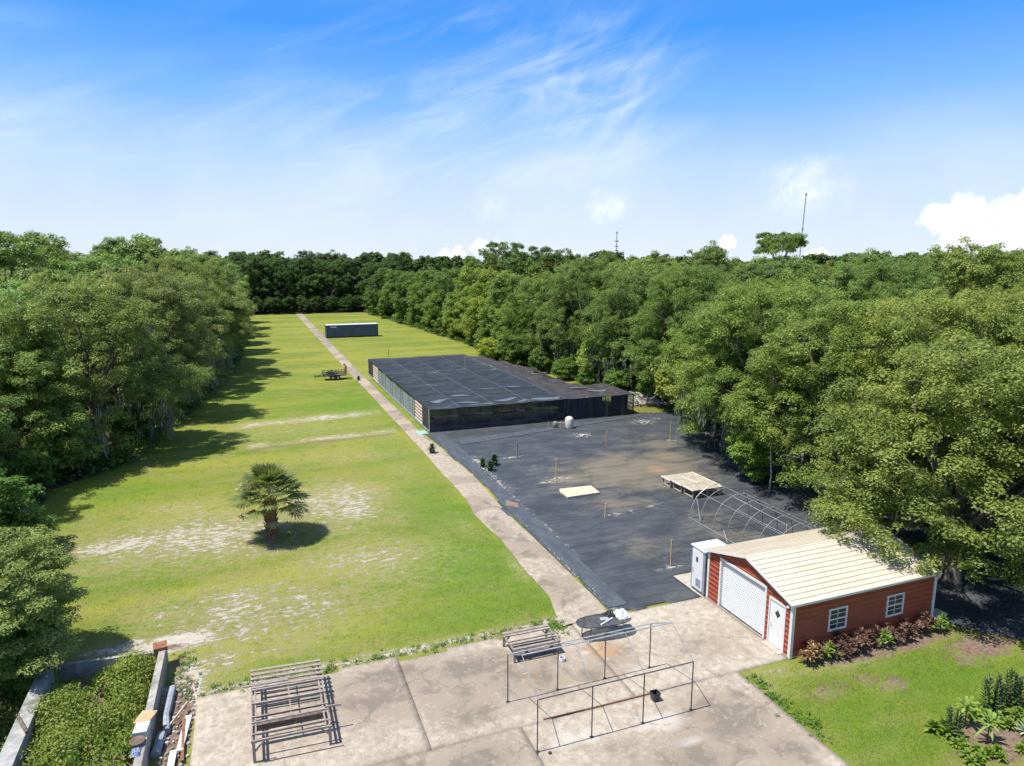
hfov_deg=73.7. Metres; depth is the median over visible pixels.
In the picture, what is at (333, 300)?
shrub
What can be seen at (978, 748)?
plant
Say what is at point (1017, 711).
plant
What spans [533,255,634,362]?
oak tree
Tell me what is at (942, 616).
cordyline
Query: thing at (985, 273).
oak tree
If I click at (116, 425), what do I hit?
shrub
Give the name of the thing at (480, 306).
shrub
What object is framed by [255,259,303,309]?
oak tree
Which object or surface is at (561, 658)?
round can
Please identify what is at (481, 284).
oak tree
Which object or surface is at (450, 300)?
shrub
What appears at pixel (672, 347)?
oak tree
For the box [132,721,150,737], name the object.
white block
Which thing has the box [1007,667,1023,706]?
upright plant
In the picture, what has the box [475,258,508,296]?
oak tree
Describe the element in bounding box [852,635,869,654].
cordyline
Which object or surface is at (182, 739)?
rusty angle
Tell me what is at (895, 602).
window
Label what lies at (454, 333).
shrub
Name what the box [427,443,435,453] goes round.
potted plant
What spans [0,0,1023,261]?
sky
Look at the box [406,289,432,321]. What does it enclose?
shrub
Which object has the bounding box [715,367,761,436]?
shrub
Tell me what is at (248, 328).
oak tree
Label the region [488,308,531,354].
shrub
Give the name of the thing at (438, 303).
shrub
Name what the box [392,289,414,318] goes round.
shrub
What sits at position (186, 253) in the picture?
oak tree
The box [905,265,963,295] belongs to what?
oak tree
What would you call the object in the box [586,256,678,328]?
oak tree
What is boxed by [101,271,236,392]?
oak tree
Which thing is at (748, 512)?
hoop frame
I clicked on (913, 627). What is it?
cordyline
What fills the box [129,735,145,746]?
clay pot
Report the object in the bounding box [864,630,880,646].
cordyline
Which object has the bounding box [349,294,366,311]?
shrub
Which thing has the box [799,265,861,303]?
oak tree
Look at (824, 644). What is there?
cordyline
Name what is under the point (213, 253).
oak tree
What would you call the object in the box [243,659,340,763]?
slatted bench
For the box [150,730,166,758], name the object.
drain pipe
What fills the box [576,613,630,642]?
oval table
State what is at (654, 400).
brush pile
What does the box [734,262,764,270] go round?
oak tree
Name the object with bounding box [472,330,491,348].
shrub
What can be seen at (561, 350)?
shrub
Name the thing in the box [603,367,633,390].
shrub
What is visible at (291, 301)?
shrub
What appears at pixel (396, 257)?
oak tree
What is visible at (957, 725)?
upright plant
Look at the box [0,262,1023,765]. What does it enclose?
ground
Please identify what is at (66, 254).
oak tree
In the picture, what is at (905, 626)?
cordyline
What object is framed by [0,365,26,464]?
oak tree
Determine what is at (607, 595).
ground cloth strip
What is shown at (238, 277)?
oak tree
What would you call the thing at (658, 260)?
oak tree
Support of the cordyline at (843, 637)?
on the ground at (274, 394)
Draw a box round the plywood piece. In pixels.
[133,710,157,724]
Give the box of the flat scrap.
[506,500,518,507]
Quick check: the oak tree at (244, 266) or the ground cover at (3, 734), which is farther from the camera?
the oak tree at (244, 266)
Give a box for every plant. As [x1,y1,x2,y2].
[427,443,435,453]
[480,458,486,466]
[486,460,493,470]
[490,453,498,465]
[924,716,958,737]
[942,704,964,738]
[948,736,972,751]
[954,696,982,726]
[958,747,986,765]
[962,701,987,723]
[969,741,994,760]
[974,709,1004,742]
[977,675,1007,716]
[985,743,1008,762]
[991,710,1017,731]
[993,670,1018,706]
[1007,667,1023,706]
[1009,706,1023,720]
[1014,717,1023,730]
[1014,739,1023,753]
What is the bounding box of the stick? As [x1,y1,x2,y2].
[169,701,187,724]
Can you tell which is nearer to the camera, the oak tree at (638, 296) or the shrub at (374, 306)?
the oak tree at (638, 296)
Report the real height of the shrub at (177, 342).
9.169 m
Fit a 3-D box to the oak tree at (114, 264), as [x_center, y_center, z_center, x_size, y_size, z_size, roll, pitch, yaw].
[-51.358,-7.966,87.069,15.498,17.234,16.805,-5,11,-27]
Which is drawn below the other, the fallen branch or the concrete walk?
the fallen branch
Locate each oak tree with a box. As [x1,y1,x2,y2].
[0,230,82,290]
[0,266,95,368]
[0,270,95,370]
[0,271,214,461]
[0,278,84,424]
[0,291,55,425]
[0,295,106,459]
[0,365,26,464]
[34,251,98,281]
[44,252,169,367]
[45,265,226,414]
[88,236,129,270]
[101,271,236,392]
[111,232,182,274]
[131,252,257,365]
[166,245,198,262]
[179,253,251,341]
[189,275,258,350]
[193,256,250,300]
[196,255,246,328]
[202,250,221,257]
[220,256,249,292]
[224,265,252,330]
[226,253,255,294]
[227,257,259,298]
[241,255,279,308]
[244,256,277,301]
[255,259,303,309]
[257,258,302,311]
[289,256,321,307]
[290,250,326,298]
[301,249,352,305]
[302,259,349,309]
[323,257,365,304]
[331,257,363,309]
[348,260,389,308]
[349,253,379,306]
[361,267,406,312]
[366,258,404,304]
[374,269,413,316]
[381,253,409,272]
[388,269,438,321]
[404,267,461,325]
[420,266,475,328]
[442,265,504,336]
[458,257,484,295]
[461,267,522,335]
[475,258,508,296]
[475,271,541,346]
[494,250,539,299]
[496,272,586,361]
[527,260,563,305]
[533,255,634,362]
[542,263,605,313]
[574,262,694,388]
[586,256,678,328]
[587,254,625,308]
[590,249,615,265]
[609,250,677,301]
[619,258,705,324]
[623,263,753,385]
[631,268,713,365]
[654,258,678,271]
[655,269,837,418]
[665,276,866,471]
[674,259,731,323]
[675,240,739,312]
[715,263,793,334]
[722,298,959,492]
[724,260,745,270]
[729,263,791,284]
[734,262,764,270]
[746,249,831,344]
[747,310,867,396]
[752,280,828,330]
[795,329,1023,593]
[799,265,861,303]
[801,261,837,300]
[801,289,984,422]
[818,247,963,339]
[832,261,908,306]
[834,284,1023,540]
[847,273,912,306]
[855,287,1023,485]
[899,261,940,268]
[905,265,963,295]
[909,236,1023,299]
[921,251,967,269]
[941,264,996,298]
[941,274,1010,301]
[950,251,1010,287]
[956,396,1023,552]
[961,251,1014,270]
[967,288,1023,336]
[1004,278,1023,296]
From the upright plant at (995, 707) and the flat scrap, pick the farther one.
the flat scrap
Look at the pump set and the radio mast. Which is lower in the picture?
the pump set
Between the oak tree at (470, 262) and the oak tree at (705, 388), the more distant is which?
the oak tree at (470, 262)
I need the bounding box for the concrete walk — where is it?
[296,313,606,625]
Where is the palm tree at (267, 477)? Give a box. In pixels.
[226,461,313,539]
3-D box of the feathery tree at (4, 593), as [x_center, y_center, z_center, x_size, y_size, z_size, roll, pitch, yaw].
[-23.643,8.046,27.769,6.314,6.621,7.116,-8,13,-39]
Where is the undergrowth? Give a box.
[45,309,658,480]
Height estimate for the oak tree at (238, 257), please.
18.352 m
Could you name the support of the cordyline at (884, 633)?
on the ground at (274, 394)
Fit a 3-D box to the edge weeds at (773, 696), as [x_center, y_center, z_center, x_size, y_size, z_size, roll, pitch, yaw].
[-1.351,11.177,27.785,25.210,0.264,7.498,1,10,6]
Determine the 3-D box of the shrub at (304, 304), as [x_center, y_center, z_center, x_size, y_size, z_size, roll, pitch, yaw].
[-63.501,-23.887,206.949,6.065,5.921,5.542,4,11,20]
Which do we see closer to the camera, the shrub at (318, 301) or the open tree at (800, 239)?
the open tree at (800, 239)
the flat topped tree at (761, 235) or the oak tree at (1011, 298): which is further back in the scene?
the flat topped tree at (761, 235)
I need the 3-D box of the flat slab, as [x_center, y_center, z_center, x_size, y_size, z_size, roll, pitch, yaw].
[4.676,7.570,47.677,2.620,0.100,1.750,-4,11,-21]
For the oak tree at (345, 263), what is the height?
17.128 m
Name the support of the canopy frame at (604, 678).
on the concrete pad at (730, 719)
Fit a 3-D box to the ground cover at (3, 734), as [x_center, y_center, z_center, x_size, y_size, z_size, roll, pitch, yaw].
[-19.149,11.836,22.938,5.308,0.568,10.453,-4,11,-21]
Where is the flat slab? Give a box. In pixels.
[559,485,599,497]
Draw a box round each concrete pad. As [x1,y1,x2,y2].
[190,657,431,765]
[372,727,543,765]
[399,625,634,749]
[523,671,849,765]
[573,597,787,695]
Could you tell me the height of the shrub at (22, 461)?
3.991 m
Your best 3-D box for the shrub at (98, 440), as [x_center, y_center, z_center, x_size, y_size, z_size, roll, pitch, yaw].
[-33.877,4.989,53.675,3.768,3.382,3.756,6,12,30]
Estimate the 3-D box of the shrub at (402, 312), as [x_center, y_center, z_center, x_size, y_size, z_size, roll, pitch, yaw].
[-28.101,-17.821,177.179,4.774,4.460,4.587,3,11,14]
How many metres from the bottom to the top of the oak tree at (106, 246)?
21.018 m
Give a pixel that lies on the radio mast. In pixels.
(802, 228)
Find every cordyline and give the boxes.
[796,643,817,665]
[803,639,816,659]
[807,639,824,662]
[820,640,835,660]
[821,639,834,654]
[827,642,841,659]
[832,629,850,650]
[836,639,852,658]
[846,638,857,653]
[849,627,867,647]
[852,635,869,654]
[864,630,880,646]
[865,624,881,642]
[876,628,894,648]
[880,622,895,638]
[880,625,898,643]
[894,629,907,643]
[895,617,911,632]
[897,622,917,640]
[906,621,919,636]
[914,613,925,630]
[914,620,930,635]
[920,611,938,631]
[930,612,948,632]
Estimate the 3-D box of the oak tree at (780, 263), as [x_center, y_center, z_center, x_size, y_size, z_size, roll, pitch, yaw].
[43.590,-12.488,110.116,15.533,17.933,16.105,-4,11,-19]
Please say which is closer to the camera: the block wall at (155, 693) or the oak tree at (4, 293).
the block wall at (155, 693)
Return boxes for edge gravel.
[195,460,592,698]
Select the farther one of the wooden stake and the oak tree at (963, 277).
the oak tree at (963, 277)
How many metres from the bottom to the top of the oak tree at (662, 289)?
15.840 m
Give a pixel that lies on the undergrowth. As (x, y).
(210, 391)
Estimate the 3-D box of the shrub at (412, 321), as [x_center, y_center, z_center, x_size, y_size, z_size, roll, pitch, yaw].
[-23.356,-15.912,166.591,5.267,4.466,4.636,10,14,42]
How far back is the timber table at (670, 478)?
49.18 m
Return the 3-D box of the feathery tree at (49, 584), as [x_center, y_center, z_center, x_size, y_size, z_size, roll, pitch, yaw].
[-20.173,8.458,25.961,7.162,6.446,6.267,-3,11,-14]
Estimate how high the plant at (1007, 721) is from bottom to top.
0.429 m
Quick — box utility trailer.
[314,365,346,379]
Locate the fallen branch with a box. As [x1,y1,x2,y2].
[16,716,28,733]
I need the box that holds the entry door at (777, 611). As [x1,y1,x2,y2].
[766,596,786,652]
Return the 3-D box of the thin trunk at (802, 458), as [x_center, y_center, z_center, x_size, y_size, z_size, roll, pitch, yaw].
[20.797,5.343,49.186,0.306,4.022,0.637,0,10,1]
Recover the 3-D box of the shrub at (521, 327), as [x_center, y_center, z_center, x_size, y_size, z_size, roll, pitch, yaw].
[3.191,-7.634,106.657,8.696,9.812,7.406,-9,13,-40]
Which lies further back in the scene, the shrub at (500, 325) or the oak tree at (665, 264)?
the oak tree at (665, 264)
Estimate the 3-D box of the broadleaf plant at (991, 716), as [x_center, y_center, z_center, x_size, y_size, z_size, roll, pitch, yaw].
[16.056,11.568,22.952,0.881,1.156,0.862,-9,13,-40]
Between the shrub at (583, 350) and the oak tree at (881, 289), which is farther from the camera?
the oak tree at (881, 289)
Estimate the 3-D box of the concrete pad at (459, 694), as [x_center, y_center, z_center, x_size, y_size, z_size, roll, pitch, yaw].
[-0.011,11.471,26.561,7.765,0.130,5.612,-4,11,-21]
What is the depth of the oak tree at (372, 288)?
199.07 m
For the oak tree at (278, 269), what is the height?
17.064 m
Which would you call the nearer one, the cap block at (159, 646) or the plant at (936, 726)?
the plant at (936, 726)
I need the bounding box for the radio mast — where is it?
[799,193,806,258]
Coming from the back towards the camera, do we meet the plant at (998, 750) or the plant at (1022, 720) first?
the plant at (1022, 720)
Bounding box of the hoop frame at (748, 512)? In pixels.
[689,483,818,542]
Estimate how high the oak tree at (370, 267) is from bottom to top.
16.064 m
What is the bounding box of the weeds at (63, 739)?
[18,649,156,765]
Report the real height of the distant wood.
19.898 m
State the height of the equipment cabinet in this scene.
2.210 m
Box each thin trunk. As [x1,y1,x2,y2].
[768,442,771,492]
[798,441,803,484]
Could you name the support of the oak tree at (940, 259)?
on the ground at (274, 394)
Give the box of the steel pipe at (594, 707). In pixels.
[543,693,649,719]
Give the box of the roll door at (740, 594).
[718,557,767,638]
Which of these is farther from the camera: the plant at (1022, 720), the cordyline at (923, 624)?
the cordyline at (923, 624)
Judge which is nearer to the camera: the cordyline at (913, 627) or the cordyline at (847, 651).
the cordyline at (847, 651)
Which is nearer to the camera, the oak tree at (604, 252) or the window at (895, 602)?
the window at (895, 602)
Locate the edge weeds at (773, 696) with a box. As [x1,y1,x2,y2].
[166,616,831,742]
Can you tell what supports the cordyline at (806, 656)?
on the ground at (274, 394)
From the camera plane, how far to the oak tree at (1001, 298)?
68.43 m
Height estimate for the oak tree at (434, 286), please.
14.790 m
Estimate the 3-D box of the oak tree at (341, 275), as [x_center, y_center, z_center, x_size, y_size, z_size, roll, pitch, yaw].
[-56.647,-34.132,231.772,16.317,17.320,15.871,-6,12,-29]
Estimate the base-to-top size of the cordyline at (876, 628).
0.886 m
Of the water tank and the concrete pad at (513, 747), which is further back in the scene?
the water tank
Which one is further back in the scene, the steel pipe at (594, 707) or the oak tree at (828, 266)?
the oak tree at (828, 266)
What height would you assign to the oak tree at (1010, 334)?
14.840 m
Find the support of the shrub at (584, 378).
on the ground at (274, 394)
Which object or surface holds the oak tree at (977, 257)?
on the ground at (274, 394)
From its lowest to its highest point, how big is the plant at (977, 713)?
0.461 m
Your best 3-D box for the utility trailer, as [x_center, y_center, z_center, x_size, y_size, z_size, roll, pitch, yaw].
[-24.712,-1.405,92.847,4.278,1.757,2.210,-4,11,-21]
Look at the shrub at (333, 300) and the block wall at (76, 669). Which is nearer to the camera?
the block wall at (76, 669)
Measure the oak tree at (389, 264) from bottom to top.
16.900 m
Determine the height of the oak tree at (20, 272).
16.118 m
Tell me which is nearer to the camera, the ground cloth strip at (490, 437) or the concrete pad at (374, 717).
the concrete pad at (374, 717)
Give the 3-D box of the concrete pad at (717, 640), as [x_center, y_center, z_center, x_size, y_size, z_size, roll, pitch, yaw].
[6.972,11.009,29.108,7.070,0.135,5.480,-4,11,-21]
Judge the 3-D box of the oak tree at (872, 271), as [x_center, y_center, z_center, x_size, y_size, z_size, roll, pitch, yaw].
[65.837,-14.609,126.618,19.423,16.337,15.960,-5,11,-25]
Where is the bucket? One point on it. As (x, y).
(655, 694)
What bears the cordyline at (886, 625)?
on the ground at (274, 394)
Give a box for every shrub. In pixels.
[0,444,58,498]
[0,468,60,544]
[0,604,68,696]
[17,397,104,479]
[71,427,106,464]
[92,368,167,441]
[118,329,200,404]
[173,322,228,378]
[250,295,266,313]
[264,296,282,313]
[281,296,297,312]
[294,295,311,312]
[309,295,325,312]
[324,295,339,311]
[337,293,353,311]
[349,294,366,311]
[369,301,381,313]
[379,282,399,313]
[380,304,395,317]
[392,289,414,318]
[395,307,408,321]
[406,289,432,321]
[407,310,423,324]
[420,314,436,327]
[424,292,452,327]
[433,317,448,333]
[440,292,468,334]
[449,321,468,338]
[455,293,477,339]
[462,324,477,342]
[469,300,501,326]
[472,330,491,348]
[476,337,498,358]
[481,301,519,337]
[486,337,508,357]
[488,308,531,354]
[494,338,526,364]
[509,304,549,360]
[528,345,554,371]
[534,308,581,367]
[550,352,580,378]
[553,314,609,370]
[574,313,629,377]
[576,361,605,384]
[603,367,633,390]
[605,327,660,390]
[635,379,649,396]
[636,335,685,399]
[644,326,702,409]
[700,351,746,417]
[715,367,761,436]
[725,429,775,482]
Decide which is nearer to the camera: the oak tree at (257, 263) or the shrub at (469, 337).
the shrub at (469, 337)
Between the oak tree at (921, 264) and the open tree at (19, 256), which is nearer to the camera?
the open tree at (19, 256)
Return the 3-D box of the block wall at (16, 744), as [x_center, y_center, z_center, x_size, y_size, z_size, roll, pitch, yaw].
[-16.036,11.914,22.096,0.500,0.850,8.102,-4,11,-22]
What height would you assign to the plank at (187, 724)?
0.080 m
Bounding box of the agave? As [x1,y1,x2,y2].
[1015,720,1023,733]
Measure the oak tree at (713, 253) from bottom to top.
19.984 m
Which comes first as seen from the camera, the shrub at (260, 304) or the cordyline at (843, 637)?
the cordyline at (843, 637)
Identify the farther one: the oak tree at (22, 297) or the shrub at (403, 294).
the shrub at (403, 294)
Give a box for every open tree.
[0,231,71,297]
[478,241,525,284]
[527,246,572,282]
[751,233,808,258]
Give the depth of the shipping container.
142.85 m
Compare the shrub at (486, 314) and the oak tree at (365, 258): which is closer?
the shrub at (486, 314)
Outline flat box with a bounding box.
[600,617,608,620]
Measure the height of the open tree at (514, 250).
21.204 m
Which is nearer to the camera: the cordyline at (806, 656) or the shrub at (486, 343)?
the cordyline at (806, 656)
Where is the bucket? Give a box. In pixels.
[650,689,660,701]
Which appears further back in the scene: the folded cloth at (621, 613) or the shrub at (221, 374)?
the shrub at (221, 374)
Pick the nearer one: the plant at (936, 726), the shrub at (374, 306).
the plant at (936, 726)
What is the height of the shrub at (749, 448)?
3.956 m
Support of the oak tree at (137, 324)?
on the ground at (274, 394)
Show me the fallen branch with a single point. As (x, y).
(22, 724)
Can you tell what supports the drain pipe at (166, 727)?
on the ground at (274, 394)
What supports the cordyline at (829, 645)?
on the ground at (274, 394)
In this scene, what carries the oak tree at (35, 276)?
on the ground at (274, 394)
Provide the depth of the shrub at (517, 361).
103.94 m
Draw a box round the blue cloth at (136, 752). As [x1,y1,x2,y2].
[130,747,141,757]
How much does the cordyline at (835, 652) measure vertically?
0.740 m
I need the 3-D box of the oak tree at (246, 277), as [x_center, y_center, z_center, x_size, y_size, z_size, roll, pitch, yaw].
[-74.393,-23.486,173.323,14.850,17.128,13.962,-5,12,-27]
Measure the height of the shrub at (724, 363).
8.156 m
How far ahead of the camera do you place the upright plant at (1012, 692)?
24.81 m
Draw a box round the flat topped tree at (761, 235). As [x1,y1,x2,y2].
[754,231,806,258]
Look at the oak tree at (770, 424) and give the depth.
44.90 m
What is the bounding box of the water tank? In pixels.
[565,416,572,428]
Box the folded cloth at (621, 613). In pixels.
[613,608,630,619]
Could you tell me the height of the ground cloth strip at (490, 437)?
0.048 m
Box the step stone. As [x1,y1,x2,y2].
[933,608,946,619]
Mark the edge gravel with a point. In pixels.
(410, 649)
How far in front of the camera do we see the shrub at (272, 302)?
202.88 m
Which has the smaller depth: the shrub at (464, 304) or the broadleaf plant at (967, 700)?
the broadleaf plant at (967, 700)
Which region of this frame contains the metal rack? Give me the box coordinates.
[502,624,561,662]
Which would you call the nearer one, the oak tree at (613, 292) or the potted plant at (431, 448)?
the potted plant at (431, 448)
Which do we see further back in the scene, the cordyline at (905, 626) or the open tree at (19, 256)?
the open tree at (19, 256)
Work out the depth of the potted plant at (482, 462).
53.42 m
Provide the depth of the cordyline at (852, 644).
28.07 m
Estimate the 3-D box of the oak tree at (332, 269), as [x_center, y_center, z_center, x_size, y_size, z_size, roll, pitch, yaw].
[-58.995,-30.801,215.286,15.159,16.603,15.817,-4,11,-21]
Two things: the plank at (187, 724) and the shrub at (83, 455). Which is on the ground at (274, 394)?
the shrub at (83, 455)
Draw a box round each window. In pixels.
[827,605,847,631]
[885,592,904,617]
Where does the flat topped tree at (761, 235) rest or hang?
on the ground at (274, 394)
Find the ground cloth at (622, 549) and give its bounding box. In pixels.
[430,412,1023,639]
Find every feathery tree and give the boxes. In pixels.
[0,509,20,603]
[0,524,89,685]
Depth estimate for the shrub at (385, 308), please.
188.34 m
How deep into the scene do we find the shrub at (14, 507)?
37.07 m
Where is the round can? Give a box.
[559,656,564,661]
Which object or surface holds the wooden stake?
on the ground cloth at (622, 549)
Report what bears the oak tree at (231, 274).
on the ground at (274, 394)
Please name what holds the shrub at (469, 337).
on the ground at (274, 394)
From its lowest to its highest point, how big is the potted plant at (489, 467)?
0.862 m
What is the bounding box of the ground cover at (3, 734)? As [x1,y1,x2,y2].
[0,648,54,751]
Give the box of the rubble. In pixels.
[156,682,198,765]
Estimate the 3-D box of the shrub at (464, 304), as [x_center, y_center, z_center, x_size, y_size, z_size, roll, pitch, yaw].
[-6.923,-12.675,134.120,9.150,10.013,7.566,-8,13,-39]
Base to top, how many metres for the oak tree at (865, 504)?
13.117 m
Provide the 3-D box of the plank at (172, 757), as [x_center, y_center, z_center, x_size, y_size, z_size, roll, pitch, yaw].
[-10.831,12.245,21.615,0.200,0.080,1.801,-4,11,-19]
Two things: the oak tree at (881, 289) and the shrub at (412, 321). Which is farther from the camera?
the shrub at (412, 321)
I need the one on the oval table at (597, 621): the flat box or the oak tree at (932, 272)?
the flat box
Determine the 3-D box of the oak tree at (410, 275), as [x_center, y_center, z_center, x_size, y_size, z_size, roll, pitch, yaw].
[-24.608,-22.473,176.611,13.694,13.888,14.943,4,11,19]
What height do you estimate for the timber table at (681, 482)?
0.625 m
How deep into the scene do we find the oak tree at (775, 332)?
70.43 m
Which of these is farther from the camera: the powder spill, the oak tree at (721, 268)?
the oak tree at (721, 268)
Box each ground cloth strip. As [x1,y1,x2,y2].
[426,432,627,607]
[458,414,643,444]
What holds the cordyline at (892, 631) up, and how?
on the ground at (274, 394)
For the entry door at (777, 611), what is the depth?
28.38 m
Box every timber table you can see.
[661,472,701,487]
[672,476,711,492]
[682,481,722,498]
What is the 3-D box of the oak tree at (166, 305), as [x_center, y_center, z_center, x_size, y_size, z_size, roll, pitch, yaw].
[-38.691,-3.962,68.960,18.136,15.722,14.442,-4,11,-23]
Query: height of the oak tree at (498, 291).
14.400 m
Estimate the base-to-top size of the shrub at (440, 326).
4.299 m
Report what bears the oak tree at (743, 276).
on the ground at (274, 394)
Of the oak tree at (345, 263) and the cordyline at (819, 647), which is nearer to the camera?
the cordyline at (819, 647)
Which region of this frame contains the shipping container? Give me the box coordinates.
[325,323,377,337]
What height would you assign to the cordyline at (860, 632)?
0.923 m
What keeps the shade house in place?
on the ground at (274, 394)
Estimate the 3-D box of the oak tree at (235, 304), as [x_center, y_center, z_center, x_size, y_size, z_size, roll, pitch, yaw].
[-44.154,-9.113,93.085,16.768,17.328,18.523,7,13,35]
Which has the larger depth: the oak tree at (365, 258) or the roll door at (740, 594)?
the oak tree at (365, 258)
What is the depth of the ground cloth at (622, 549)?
45.31 m
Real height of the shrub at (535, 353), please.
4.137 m
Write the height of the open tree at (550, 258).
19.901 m
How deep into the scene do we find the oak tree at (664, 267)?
109.74 m
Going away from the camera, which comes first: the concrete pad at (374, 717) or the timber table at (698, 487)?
the concrete pad at (374, 717)
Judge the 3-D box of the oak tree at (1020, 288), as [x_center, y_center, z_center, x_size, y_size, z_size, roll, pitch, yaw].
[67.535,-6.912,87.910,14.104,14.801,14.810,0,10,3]
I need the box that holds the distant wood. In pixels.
[72,249,1021,301]
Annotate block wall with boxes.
[0,669,55,765]
[39,651,157,681]
[133,650,168,765]
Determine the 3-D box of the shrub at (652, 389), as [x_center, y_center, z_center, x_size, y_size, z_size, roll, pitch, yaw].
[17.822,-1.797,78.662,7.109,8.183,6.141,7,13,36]
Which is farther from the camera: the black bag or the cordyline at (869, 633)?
the black bag
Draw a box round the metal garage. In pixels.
[704,525,941,658]
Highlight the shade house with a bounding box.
[368,354,634,432]
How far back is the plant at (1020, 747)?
22.57 m
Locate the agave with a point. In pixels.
(1021, 727)
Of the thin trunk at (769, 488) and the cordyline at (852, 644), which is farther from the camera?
the thin trunk at (769, 488)
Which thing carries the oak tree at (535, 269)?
on the ground at (274, 394)
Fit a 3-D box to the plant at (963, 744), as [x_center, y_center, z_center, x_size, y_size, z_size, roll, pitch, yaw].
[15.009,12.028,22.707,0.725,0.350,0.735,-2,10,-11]
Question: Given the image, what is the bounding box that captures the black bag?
[602,610,615,616]
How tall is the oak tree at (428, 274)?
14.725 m
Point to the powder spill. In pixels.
(422, 432)
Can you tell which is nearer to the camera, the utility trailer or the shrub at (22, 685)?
the shrub at (22, 685)
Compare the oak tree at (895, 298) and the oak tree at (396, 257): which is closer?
the oak tree at (895, 298)
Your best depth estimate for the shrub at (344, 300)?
210.42 m
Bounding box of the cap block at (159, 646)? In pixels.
[153,640,167,652]
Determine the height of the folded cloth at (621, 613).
0.303 m
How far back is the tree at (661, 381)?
72.29 m
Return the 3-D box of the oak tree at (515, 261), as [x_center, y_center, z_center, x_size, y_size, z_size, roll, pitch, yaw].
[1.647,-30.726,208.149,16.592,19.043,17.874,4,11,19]
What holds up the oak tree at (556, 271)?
on the ground at (274, 394)
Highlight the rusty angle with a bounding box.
[180,717,184,762]
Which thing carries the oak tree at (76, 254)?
on the ground at (274, 394)
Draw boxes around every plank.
[167,750,176,765]
[176,715,191,751]
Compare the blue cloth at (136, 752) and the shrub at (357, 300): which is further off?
the shrub at (357, 300)
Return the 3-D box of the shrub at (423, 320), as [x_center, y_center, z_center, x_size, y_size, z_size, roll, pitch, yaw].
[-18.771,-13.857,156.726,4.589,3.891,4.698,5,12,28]
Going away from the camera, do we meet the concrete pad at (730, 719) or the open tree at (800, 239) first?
the concrete pad at (730, 719)
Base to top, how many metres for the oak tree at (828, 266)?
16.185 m
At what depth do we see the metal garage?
29.55 m
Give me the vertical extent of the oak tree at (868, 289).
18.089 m
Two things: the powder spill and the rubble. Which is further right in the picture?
the powder spill
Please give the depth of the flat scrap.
45.09 m
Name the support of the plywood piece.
on the block wall at (155, 693)
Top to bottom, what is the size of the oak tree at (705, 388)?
14.986 m
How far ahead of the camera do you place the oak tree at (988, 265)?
125.80 m
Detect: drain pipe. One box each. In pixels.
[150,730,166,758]
[162,685,176,734]
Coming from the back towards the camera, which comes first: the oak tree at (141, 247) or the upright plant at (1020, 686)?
the oak tree at (141, 247)
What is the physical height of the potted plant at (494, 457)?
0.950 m
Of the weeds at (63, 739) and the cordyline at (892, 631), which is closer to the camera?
the weeds at (63, 739)
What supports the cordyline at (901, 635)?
on the ground at (274, 394)
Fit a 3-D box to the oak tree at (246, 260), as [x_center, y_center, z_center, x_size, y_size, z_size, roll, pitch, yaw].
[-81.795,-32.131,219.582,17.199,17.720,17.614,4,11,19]
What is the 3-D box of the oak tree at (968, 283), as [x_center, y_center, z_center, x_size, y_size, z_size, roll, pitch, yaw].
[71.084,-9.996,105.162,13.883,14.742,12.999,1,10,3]
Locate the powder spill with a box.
[416,430,427,433]
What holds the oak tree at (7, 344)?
on the ground at (274, 394)
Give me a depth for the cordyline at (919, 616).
29.96 m
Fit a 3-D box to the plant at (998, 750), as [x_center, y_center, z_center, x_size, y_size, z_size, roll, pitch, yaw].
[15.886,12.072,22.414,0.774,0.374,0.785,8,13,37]
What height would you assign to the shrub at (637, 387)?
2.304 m
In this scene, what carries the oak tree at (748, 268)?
on the ground at (274, 394)
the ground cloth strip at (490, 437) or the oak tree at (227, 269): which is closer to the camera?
the ground cloth strip at (490, 437)
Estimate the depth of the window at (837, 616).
28.43 m
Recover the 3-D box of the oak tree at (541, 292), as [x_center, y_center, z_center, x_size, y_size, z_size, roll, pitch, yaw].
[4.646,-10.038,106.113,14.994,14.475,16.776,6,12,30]
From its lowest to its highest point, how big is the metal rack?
0.590 m
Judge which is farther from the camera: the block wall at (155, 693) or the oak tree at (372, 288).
the oak tree at (372, 288)
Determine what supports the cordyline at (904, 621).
on the ground at (274, 394)
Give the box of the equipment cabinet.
[690,539,726,594]
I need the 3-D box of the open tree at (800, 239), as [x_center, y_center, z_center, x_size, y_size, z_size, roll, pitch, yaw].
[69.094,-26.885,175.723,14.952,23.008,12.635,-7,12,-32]
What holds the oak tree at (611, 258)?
on the ground at (274, 394)
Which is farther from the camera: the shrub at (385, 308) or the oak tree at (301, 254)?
the oak tree at (301, 254)
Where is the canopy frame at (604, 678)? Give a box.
[506,622,693,753]
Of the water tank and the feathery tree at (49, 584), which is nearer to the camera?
the feathery tree at (49, 584)
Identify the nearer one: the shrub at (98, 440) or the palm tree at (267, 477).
the palm tree at (267, 477)
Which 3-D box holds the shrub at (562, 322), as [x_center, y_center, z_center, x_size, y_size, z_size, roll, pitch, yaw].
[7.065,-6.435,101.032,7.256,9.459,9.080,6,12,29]
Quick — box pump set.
[553,421,564,428]
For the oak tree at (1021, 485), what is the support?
on the ground at (274, 394)
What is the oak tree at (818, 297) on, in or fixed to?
on the ground at (274, 394)
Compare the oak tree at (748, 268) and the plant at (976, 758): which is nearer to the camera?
the plant at (976, 758)
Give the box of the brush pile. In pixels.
[629,391,669,405]
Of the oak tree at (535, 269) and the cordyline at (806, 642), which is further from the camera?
the oak tree at (535, 269)

